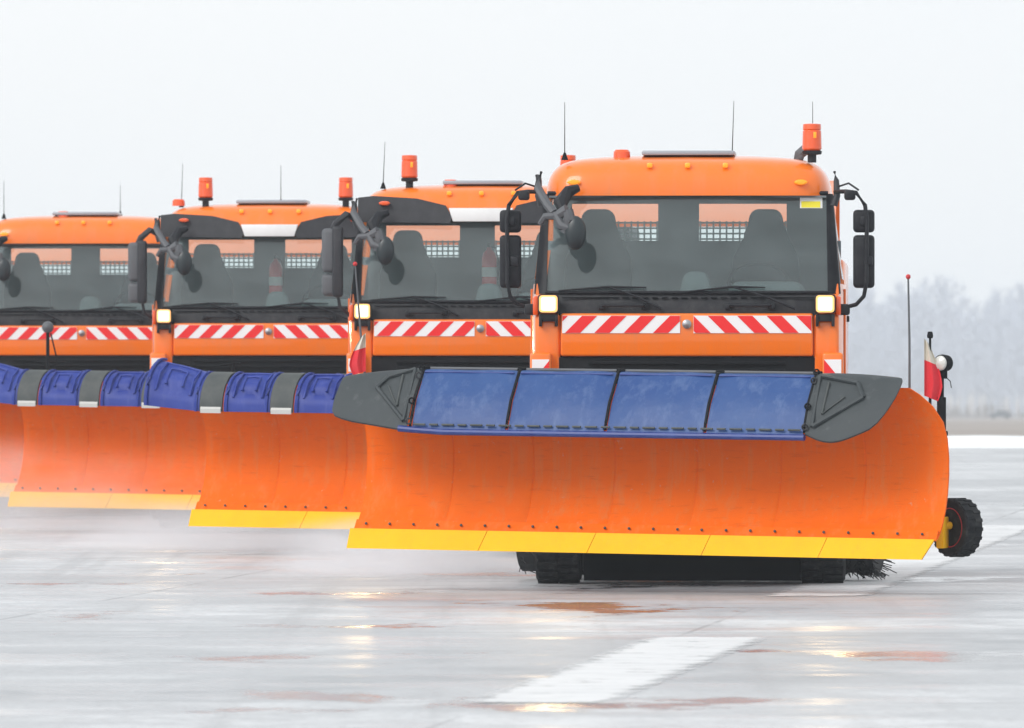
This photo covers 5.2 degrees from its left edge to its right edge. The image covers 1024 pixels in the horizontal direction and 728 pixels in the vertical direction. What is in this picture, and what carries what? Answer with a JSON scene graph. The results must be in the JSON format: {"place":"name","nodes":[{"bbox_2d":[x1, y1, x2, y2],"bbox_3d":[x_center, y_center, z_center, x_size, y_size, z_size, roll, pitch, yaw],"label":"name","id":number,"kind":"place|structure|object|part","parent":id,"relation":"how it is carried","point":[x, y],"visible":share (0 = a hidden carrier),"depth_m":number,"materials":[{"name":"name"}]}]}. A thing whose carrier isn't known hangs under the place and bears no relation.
{"place":"outdoors","nodes":[
{"label":"outdoors","id":0,"kind":"place"},
{"bbox_2d":[0,448,1023,727],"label":"runway","id":1,"kind":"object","parent":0,"point":[124,620],"visible":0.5,"depth_m":74.70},
{"bbox_2d":[0,189,192,513],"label":"snowplow truck","id":2,"kind":"object","parent":1,"relation":"on","point":[92,315],"visible":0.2,"depth_m":129.38,"materials":[{"name":"orange paint"}]},
{"bbox_2d":[0,166,357,527],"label":"snowplow truck","id":3,"kind":"object","parent":1,"relation":"on","point":[93,439],"visible":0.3,"depth_m":118.95,"materials":[{"name":"orange paint"}]},
{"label":"door","id":4,"kind":"part","parent":3,"relation":"part of","materials":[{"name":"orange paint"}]},
{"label":"side window","id":5,"kind":"part","parent":3,"relation":"part of","materials":[{"name":"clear glass"}]},
{"bbox_2d":[269,255,283,292],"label":"fire extinguisher","id":6,"kind":"object","parent":3,"relation":"attached to","point":[276,282],"visible":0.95,"depth_m":120.49,"materials":[{"name":"red"}]},
{"bbox_2d":[144,148,636,549],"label":"snowplow truck","id":7,"kind":"object","parent":1,"relation":"on","point":[285,450],"visible":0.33,"depth_m":105.55,"materials":[{"name":"orange paint"}]},
{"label":"door","id":8,"kind":"part","parent":7,"relation":"part of","materials":[{"name":"orange paint"}]},
{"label":"side window","id":9,"kind":"part","parent":7,"relation":"part of","materials":[{"name":"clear glass"}]},
{"bbox_2d":[482,243,498,284],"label":"fire extinguisher","id":10,"kind":"object","parent":7,"relation":"attached to","point":[490,267],"visible":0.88,"depth_m":107.09,"materials":[{"name":"red"}]},
{"bbox_2d":[476,637,760,702],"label":"lane marking","id":11,"kind":"object","parent":1,"relation":"on","point":[607,676],"visible":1,"depth_m":65.82,"materials":[{"name":"paint"}]},
{"bbox_2d":[332,102,982,583],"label":"snowplow truck","id":12,"kind":"object","parent":1,"relation":"on","point":[680,400],"visible":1,"depth_m":88.46,"materials":[{"name":"orange paint"}]},
{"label":"door","id":13,"kind":"part","parent":12,"relation":"part of","materials":[{"name":"orange paint"}]},
{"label":"side window","id":14,"kind":"part","parent":12,"relation":"part of","materials":[{"name":"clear glass"}]},
{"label":"side window","id":15,"kind":"part","parent":12,"relation":"part of","materials":[{"name":"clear glass"}]},
{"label":"door","id":16,"kind":"part","parent":12,"relation":"part of","materials":[{"name":"orange paint"}]},
{"bbox_2d":[768,525,1023,595],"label":"lane marking","id":17,"kind":"object","parent":1,"relation":"on","point":[902,568],"visible":0.52,"depth_m":95.18,"materials":[{"name":"paint"}]},
{"bbox_2d":[0,0,1023,361],"label":"sky","id":18,"kind":"structure","parent":0,"point":[918,105],"materials":[{"name":"white"}]},
{"bbox_2d":[918,374,1023,435],"bbox_3d":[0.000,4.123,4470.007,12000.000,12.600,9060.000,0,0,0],"label":"ground","id":19,"kind":"structure","parent":0,"point":[1014,426],"depth_m":746.91,"materials":[{"name":"white snow"}]},
{"bbox_2d":[848,274,1023,416],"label":"bare woodland","id":20,"kind":"object","parent":19,"relation":"on","point":[995,334],"visible":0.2,"depth_m":2603.87,"materials":[{"name":"grey wood"}]},
{"bbox_2d":[933,403,1023,417],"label":"undergrowth","id":21,"kind":"object","parent":19,"relation":"on","point":[954,413],"visible":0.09,"depth_m":2543.86,"materials":[{"name":"grey"}]},
{"bbox_2d":[947,435,1023,447],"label":"snow bank","id":22,"kind":"structure","parent":19,"relation":"on","point":[982,441],"depth_m":224.45,"materials":[{"name":"white snow"}]},
{"bbox_2d":[989,410,1010,418],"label":"parked car","id":23,"kind":"object","parent":19,"relation":"on","point":[1000,413],"visible":1,"depth_m":1999.28,"materials":[{"name":"grey paint"}]}
]}

